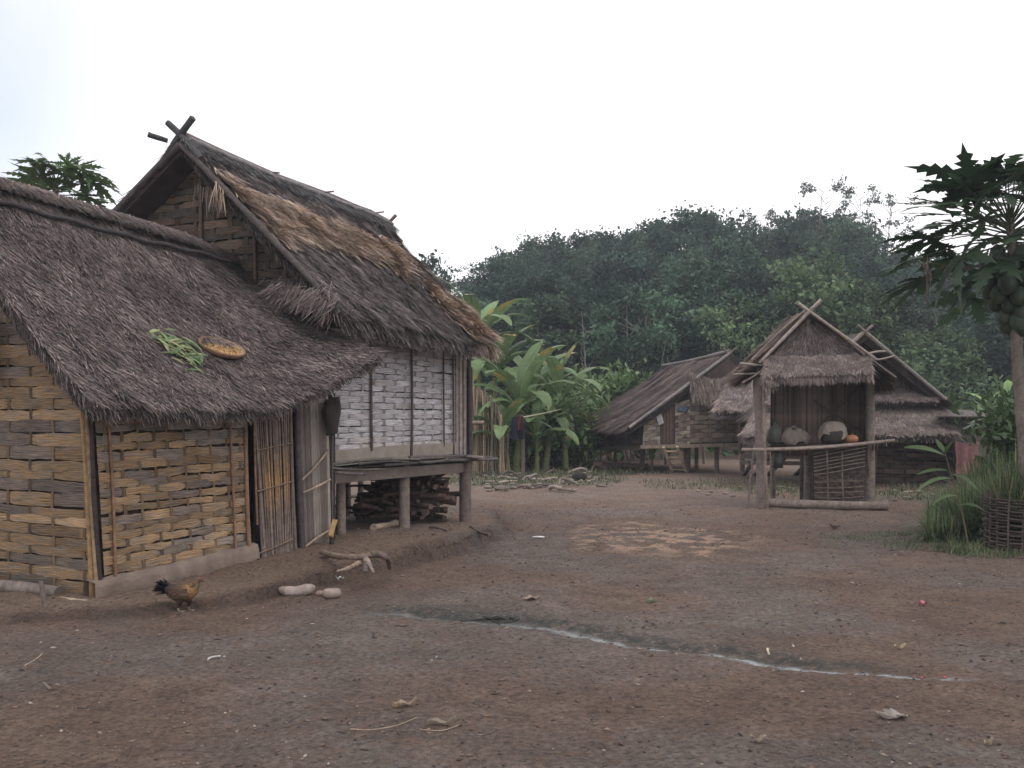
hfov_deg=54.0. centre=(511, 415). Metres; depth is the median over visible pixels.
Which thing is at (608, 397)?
shrub
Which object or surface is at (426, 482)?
firewood stick
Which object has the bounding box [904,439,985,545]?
leafy stem plant
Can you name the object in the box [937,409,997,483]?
shack
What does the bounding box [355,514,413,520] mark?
firewood stick
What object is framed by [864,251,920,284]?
forest tree
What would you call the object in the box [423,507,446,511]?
firewood stick
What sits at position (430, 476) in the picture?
firewood stick
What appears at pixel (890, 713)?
dry leaf
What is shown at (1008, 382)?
banana plant
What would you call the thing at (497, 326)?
forest tree
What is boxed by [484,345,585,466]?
banana plant
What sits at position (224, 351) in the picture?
winnowing tray
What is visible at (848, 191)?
forest tree
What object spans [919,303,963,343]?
forest tree
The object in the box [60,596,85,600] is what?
bamboo pole
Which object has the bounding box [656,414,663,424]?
hanging cloth
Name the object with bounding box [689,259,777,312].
forest tree
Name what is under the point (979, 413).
shrub
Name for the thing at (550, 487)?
fallen stick
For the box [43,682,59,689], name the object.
dry leaf
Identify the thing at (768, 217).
forest tree
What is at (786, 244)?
forest tree
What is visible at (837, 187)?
forest tree
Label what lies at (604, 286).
forest tree
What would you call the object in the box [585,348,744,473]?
stilt house
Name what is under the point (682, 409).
hanging cloth
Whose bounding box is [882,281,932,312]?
forest tree
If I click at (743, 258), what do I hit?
forest tree
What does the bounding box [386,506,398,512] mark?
firewood stick
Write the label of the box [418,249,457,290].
forest tree
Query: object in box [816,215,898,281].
forest tree
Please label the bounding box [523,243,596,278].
forest tree
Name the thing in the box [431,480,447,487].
firewood stick
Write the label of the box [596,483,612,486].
fallen stick
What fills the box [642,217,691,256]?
forest tree
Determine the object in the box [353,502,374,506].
firewood stick
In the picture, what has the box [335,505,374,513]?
firewood stick
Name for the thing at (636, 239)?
forest tree
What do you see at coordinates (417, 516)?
firewood stick
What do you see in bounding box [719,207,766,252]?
forest tree
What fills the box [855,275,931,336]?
forest tree
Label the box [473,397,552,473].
banana plant
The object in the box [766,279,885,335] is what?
forest tree
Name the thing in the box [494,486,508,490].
fallen stick
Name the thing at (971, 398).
shrub
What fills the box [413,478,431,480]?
firewood stick
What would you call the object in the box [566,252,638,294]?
forest tree
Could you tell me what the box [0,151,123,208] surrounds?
papaya tree
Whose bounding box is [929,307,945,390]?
forest tree
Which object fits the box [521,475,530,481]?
fallen stick
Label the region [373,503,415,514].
firewood stick
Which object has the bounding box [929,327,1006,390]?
forest tree
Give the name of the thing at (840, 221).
forest tree
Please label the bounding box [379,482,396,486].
firewood stick
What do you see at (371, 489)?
firewood stick
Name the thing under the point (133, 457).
woven hut
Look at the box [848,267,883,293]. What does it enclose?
forest tree
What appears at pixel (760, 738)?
dry leaf
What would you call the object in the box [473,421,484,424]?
protruding pole
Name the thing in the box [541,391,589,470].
banana plant
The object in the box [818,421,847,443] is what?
covered basket
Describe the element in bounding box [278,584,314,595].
long stone
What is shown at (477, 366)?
banana plant
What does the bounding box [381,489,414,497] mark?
firewood stick
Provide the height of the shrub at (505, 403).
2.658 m
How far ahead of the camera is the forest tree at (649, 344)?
46.43 m
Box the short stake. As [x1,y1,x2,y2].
[39,581,47,607]
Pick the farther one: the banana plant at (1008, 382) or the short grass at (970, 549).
the banana plant at (1008, 382)
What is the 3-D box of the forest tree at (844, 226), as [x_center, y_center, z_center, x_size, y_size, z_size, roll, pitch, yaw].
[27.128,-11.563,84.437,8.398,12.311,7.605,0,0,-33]
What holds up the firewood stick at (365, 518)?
on the ground at (66, 666)
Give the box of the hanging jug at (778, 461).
[773,444,783,467]
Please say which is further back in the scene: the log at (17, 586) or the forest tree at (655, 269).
the forest tree at (655, 269)
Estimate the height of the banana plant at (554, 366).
3.965 m
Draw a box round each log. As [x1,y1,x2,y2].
[0,580,63,595]
[328,519,337,544]
[370,520,398,530]
[601,462,648,468]
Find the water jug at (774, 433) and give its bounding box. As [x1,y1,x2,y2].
[767,421,782,443]
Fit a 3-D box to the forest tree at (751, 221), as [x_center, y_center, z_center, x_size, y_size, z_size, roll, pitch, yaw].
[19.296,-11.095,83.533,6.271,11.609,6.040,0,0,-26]
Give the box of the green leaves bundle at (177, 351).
[149,328,206,373]
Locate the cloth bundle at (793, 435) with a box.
[780,425,810,445]
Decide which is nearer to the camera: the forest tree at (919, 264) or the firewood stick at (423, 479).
the firewood stick at (423, 479)
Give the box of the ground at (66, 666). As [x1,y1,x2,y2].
[0,350,1023,767]
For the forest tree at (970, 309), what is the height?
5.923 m
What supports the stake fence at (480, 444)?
on the ground at (66, 666)
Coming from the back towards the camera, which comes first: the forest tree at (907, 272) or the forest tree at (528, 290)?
the forest tree at (907, 272)
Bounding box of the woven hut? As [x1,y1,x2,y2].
[0,174,390,597]
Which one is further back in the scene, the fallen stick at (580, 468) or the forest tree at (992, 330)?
the forest tree at (992, 330)
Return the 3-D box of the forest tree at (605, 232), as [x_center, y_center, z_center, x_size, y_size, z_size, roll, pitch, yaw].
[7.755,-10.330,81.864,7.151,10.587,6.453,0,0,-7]
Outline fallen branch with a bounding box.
[319,550,391,573]
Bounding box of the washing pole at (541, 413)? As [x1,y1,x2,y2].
[523,408,561,417]
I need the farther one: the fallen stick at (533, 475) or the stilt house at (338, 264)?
the fallen stick at (533, 475)
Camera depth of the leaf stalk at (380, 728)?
5.07 m
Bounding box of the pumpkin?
[845,433,857,442]
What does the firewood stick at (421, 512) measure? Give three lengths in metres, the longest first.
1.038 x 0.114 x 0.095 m
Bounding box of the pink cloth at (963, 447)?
[955,441,979,474]
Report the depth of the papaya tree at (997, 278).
12.02 m
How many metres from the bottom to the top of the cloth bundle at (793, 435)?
0.365 m
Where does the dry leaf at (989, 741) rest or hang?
on the ground at (66, 666)
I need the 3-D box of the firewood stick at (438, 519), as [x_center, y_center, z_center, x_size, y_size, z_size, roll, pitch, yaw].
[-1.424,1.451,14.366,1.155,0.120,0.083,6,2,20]
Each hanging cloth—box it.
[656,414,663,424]
[678,406,688,411]
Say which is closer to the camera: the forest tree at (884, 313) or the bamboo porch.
the bamboo porch
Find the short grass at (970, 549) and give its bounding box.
[820,527,1023,557]
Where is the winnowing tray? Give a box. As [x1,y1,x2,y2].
[198,336,245,358]
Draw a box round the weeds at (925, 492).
[637,476,956,500]
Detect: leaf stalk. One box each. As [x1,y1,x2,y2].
[350,717,416,730]
[419,724,459,730]
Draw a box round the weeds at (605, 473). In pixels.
[442,465,681,487]
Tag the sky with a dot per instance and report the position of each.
(478, 125)
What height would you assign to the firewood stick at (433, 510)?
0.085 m
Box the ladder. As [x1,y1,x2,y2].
[662,445,687,472]
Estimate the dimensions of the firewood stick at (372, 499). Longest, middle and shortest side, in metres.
1.038 x 0.114 x 0.095 m
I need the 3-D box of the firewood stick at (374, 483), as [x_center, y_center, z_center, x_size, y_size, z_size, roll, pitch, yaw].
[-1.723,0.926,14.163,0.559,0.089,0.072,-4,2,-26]
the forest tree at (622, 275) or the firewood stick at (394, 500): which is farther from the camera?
the forest tree at (622, 275)
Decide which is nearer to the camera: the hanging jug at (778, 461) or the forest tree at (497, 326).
the hanging jug at (778, 461)
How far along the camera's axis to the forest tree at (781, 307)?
46.39 m
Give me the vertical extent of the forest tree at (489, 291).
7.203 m
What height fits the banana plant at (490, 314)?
5.949 m
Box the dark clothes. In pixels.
[510,417,525,439]
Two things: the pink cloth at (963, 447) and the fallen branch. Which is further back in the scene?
the pink cloth at (963, 447)
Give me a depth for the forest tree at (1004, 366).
47.46 m
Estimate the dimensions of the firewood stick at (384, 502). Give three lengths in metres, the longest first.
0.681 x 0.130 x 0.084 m
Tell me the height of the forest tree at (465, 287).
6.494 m
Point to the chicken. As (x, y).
(180, 594)
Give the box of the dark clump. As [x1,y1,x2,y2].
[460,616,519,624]
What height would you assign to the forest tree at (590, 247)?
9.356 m
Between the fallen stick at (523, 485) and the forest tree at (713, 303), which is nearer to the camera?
the fallen stick at (523, 485)
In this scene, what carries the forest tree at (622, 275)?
on the ground at (66, 666)
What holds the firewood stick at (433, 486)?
on the firewood stick
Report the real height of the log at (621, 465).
0.195 m
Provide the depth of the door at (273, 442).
10.49 m
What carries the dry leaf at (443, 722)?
on the ground at (66, 666)
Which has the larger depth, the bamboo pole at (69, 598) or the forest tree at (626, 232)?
the forest tree at (626, 232)
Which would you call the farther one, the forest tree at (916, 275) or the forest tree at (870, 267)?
the forest tree at (916, 275)
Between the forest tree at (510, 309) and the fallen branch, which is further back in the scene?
the forest tree at (510, 309)
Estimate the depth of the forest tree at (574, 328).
49.57 m
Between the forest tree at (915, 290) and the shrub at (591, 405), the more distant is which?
the forest tree at (915, 290)
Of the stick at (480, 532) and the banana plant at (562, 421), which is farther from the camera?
the banana plant at (562, 421)
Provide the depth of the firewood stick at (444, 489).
14.18 m
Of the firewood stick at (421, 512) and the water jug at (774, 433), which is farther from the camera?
the water jug at (774, 433)
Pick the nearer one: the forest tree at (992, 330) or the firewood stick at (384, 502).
the firewood stick at (384, 502)
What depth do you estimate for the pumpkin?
17.21 m
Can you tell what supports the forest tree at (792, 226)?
on the ground at (66, 666)
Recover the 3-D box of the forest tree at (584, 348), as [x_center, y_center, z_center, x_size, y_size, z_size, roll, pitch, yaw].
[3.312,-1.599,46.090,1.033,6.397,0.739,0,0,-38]
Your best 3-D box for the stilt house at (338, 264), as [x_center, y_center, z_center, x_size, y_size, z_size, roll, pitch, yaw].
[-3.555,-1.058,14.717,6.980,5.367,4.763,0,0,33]
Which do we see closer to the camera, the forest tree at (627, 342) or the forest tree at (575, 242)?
the forest tree at (627, 342)
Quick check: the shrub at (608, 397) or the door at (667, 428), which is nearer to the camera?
the door at (667, 428)
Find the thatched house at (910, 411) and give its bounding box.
[703,324,962,481]
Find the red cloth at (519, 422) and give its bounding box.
[518,416,521,429]
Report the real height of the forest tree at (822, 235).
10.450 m
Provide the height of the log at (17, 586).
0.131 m
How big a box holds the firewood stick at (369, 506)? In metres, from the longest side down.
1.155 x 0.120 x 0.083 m
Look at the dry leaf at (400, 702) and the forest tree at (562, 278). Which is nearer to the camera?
the dry leaf at (400, 702)
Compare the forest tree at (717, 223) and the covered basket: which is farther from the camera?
the forest tree at (717, 223)
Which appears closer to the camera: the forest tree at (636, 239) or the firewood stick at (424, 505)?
the firewood stick at (424, 505)
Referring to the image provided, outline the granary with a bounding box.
[718,299,899,509]
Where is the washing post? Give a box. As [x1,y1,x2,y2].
[520,415,524,480]
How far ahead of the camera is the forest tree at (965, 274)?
73.40 m
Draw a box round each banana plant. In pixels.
[437,277,539,403]
[462,324,545,463]
[473,341,588,472]
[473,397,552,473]
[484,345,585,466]
[498,390,578,472]
[526,341,609,469]
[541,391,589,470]
[561,395,599,460]
[966,380,1011,413]
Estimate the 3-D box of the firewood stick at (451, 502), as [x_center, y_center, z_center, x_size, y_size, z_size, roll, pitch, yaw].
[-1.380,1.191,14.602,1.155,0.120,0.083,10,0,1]
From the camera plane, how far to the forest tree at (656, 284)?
56.99 m
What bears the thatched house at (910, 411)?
on the ground at (66, 666)
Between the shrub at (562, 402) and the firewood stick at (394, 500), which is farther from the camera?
the shrub at (562, 402)
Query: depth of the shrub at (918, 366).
29.50 m
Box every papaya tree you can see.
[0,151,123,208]
[855,142,1023,488]
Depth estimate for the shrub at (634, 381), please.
34.79 m
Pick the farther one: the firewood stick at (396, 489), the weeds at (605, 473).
the weeds at (605, 473)
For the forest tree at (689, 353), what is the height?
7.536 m
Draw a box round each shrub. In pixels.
[476,383,511,405]
[483,391,532,443]
[486,390,583,461]
[506,378,567,464]
[506,390,580,469]
[520,384,608,467]
[524,378,604,461]
[534,357,625,460]
[558,373,615,453]
[564,358,654,460]
[588,362,653,460]
[622,448,655,459]
[913,357,1012,439]
[949,389,1017,461]
[950,372,1017,482]
[953,380,1012,430]
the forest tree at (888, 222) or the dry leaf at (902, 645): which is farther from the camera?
the forest tree at (888, 222)
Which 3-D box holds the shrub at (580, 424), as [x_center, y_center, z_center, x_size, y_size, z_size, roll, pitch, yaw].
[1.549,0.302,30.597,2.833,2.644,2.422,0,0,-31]
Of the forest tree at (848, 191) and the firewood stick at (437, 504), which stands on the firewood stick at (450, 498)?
the firewood stick at (437, 504)
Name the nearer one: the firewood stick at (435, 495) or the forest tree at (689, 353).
the firewood stick at (435, 495)
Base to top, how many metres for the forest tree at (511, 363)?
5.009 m
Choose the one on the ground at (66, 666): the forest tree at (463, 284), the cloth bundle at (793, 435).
the forest tree at (463, 284)
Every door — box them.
[253,407,294,556]
[660,402,673,444]
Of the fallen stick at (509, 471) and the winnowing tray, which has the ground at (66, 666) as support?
the fallen stick at (509, 471)
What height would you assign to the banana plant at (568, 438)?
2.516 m
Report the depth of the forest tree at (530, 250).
81.41 m
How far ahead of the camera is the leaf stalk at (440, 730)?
5.08 m
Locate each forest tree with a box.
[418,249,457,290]
[447,272,480,301]
[455,265,477,291]
[457,280,502,299]
[461,269,519,305]
[462,354,491,391]
[465,251,528,298]
[466,325,522,394]
[471,295,516,356]
[483,246,513,279]
[494,230,565,276]
[495,273,569,324]
[495,293,572,346]
[499,285,591,379]
[504,265,580,301]
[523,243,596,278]
[538,279,590,367]
[539,228,607,259]
[543,298,625,381]
[555,238,599,287]
[562,264,641,375]
[562,290,640,381]
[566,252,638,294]
[571,285,700,379]
[576,225,630,255]
[580,311,595,378]
[587,249,658,305]
[603,228,654,266]
[617,217,681,255]
[617,273,679,369]
[621,238,688,310]
[622,317,640,368]
[634,251,685,284]
[637,200,732,265]
[641,283,701,366]
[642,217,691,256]
[650,249,756,314]
[652,247,699,278]
[660,323,679,368]
[666,204,740,255]
[668,281,751,360]
[678,230,773,296]
[682,297,775,361]
[688,286,776,359]
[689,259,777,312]
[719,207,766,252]
[719,250,785,284]
[729,268,794,302]
[733,212,771,251]
[738,224,827,270]
[743,205,775,240]
[751,283,790,335]
[753,291,842,340]
[756,231,784,251]
[759,247,898,343]
[760,261,792,283]
[761,218,820,248]
[764,202,836,254]
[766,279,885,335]
[783,241,861,286]
[788,213,886,267]
[795,175,853,235]
[799,223,850,262]
[811,210,894,258]
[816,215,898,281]
[818,278,931,366]
[841,183,884,234]
[843,246,905,297]
[848,216,902,264]
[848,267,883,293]
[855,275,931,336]
[863,190,919,264]
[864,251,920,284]
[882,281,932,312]
[885,325,1005,404]
[886,245,936,284]
[891,260,936,293]
[894,306,961,373]
[902,302,947,351]
[918,279,981,318]
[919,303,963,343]
[920,249,948,278]
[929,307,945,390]
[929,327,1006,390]
[930,260,975,296]
[955,309,1023,389]
[958,297,1023,342]
[969,284,981,310]
[984,337,1023,391]
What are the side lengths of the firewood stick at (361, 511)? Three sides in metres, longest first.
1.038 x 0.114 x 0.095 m
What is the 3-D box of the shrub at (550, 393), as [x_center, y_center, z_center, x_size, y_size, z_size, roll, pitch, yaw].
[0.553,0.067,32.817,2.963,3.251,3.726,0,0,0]
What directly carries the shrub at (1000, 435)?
on the ground at (66, 666)
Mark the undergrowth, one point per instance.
(724, 451)
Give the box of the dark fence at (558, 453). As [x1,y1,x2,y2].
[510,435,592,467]
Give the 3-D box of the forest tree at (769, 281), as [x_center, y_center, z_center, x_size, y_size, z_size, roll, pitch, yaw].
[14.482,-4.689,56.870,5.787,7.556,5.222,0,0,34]
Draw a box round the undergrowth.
[481,372,1012,459]
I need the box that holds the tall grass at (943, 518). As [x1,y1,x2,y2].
[904,440,1023,542]
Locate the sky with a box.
[0,0,1023,295]
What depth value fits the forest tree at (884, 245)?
80.51 m
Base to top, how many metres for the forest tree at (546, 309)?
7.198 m
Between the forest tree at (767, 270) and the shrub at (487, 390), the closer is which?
the shrub at (487, 390)
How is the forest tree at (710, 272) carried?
on the ground at (66, 666)
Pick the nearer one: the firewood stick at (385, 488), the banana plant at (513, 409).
the firewood stick at (385, 488)
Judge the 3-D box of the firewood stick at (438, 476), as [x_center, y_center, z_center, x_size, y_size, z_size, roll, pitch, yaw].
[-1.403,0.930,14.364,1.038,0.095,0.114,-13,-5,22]
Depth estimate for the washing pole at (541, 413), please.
26.65 m
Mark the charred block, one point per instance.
(577, 476)
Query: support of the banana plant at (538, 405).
on the ground at (66, 666)
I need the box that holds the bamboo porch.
[708,380,799,475]
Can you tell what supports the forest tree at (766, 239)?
on the ground at (66, 666)
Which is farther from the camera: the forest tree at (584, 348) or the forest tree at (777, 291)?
the forest tree at (777, 291)
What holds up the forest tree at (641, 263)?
on the ground at (66, 666)
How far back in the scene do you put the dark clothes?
24.40 m
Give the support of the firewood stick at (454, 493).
on the firewood stick
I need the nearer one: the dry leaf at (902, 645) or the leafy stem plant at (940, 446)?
the dry leaf at (902, 645)
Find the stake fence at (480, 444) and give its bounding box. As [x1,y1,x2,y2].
[471,380,508,474]
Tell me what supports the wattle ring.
on the ground at (66, 666)
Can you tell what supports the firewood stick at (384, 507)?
on the firewood stick
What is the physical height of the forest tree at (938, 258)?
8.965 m
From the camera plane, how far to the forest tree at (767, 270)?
61.23 m
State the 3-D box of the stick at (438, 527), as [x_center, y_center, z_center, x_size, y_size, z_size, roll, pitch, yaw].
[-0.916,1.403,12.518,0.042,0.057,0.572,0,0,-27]
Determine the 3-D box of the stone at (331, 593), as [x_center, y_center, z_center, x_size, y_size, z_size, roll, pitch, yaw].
[-1.600,1.576,8.914,0.166,0.095,0.150,0,0,0]
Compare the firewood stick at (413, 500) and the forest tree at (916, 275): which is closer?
the firewood stick at (413, 500)
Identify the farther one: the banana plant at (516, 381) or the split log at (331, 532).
the banana plant at (516, 381)
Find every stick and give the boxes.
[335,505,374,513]
[346,484,376,486]
[352,509,429,514]
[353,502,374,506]
[354,504,385,516]
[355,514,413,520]
[356,509,373,512]
[357,492,398,502]
[358,490,415,502]
[358,501,389,513]
[361,485,398,497]
[362,492,445,498]
[363,486,378,492]
[363,516,429,522]
[371,482,378,485]
[372,486,419,495]
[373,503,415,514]
[376,495,454,504]
[379,481,448,490]
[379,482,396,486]
[379,499,393,505]
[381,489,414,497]
[383,485,397,490]
[383,502,445,509]
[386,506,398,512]
[389,480,429,484]
[390,512,422,519]
[393,502,432,508]
[394,495,419,502]
[410,480,420,486]
[410,484,424,489]
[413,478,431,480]
[413,508,439,512]
[417,511,425,514]
[419,475,435,477]
[420,499,440,506]
[423,483,437,489]
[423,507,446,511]
[425,517,449,521]
[429,526,448,531]
[430,491,458,496]
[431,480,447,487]
[432,474,445,479]
[433,513,445,518]
[446,500,456,505]
[469,525,490,535]
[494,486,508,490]
[500,470,518,476]
[516,484,531,487]
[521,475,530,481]
[523,485,542,488]
[530,473,537,479]
[548,485,562,489]
[557,488,575,491]
[558,477,578,485]
[567,467,587,472]
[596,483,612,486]
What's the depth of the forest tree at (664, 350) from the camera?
45.98 m
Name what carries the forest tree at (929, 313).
on the ground at (66, 666)
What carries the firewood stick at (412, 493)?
on the firewood stick at (372, 499)
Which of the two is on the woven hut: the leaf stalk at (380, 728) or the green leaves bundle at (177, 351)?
the green leaves bundle at (177, 351)
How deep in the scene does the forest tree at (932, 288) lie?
62.89 m
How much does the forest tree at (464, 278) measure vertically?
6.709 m
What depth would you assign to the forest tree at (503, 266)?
72.54 m
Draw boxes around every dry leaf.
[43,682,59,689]
[392,696,419,706]
[426,715,467,724]
[751,734,767,742]
[875,708,910,718]
[894,643,907,648]
[984,737,993,744]
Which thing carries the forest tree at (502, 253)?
on the ground at (66, 666)
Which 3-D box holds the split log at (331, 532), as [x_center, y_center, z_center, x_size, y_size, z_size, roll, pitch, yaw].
[-1.971,1.324,11.049,0.105,0.386,0.090,0,0,0]
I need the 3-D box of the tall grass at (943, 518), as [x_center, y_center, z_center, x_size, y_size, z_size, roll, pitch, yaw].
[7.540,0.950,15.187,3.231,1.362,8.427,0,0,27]
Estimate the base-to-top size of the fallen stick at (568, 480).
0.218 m
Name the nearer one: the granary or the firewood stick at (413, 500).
the firewood stick at (413, 500)
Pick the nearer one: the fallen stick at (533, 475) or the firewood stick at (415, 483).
the firewood stick at (415, 483)
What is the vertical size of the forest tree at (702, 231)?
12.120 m
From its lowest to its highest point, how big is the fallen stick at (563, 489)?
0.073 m
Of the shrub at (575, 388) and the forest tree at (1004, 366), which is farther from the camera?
the forest tree at (1004, 366)
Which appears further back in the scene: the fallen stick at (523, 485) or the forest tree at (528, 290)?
the forest tree at (528, 290)
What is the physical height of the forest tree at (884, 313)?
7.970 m
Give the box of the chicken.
[152,575,205,611]
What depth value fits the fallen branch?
9.52 m
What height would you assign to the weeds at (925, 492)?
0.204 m
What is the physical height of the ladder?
0.817 m
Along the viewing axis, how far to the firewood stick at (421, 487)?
13.74 m
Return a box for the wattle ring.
[981,489,1023,553]
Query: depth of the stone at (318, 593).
9.00 m
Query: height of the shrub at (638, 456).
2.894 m
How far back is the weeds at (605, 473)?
26.28 m
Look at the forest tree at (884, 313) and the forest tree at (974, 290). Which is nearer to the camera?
the forest tree at (884, 313)
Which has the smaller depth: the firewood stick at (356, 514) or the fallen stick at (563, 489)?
the firewood stick at (356, 514)
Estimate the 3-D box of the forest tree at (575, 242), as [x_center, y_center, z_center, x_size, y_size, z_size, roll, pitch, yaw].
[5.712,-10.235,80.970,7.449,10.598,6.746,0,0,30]
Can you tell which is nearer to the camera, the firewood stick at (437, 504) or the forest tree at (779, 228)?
the firewood stick at (437, 504)
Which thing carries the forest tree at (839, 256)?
on the ground at (66, 666)
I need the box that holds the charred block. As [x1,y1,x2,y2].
[572,472,586,480]
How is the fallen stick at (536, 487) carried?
on the ground at (66, 666)
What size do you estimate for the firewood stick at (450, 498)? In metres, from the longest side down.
1.155 x 0.120 x 0.083 m
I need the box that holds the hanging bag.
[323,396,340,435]
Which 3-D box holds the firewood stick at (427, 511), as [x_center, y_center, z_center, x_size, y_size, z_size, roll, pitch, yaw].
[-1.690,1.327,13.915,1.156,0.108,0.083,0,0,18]
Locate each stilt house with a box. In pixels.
[111,115,506,534]
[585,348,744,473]
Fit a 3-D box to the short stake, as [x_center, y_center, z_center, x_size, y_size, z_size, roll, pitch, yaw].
[-3.833,1.486,8.224,0.084,0.277,0.049,0,0,0]
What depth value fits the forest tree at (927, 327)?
53.66 m
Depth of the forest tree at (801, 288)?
44.97 m
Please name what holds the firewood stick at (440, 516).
on the firewood stick at (438, 519)
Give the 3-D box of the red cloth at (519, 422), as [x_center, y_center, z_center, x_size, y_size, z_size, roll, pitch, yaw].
[0.194,0.170,24.324,0.110,0.340,0.060,0,0,0]
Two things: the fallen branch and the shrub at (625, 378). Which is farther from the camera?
the shrub at (625, 378)
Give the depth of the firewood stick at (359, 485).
14.09 m
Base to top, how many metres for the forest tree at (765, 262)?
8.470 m
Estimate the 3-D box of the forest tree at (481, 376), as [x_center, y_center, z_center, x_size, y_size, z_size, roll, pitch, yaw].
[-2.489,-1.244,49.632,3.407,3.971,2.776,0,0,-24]
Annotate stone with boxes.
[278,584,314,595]
[315,590,322,595]
[322,588,340,598]
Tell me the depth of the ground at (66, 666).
6.94 m
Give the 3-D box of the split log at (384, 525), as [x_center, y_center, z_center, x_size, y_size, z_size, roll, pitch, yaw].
[-1.631,1.397,12.912,0.092,0.125,0.929,0,0,11]
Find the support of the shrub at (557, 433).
on the ground at (66, 666)
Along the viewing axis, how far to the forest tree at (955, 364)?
42.39 m
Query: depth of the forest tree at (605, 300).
50.18 m
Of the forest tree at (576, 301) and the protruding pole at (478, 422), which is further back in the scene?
the forest tree at (576, 301)
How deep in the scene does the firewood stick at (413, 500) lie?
13.57 m
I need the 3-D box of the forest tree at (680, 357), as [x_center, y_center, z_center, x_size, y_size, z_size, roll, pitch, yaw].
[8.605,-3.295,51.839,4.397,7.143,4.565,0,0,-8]
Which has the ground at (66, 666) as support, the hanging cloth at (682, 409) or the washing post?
the washing post
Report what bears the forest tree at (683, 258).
on the ground at (66, 666)
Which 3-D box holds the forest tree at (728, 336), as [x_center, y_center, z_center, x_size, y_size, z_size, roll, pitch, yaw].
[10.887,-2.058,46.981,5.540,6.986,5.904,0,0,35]
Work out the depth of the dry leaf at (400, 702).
5.53 m

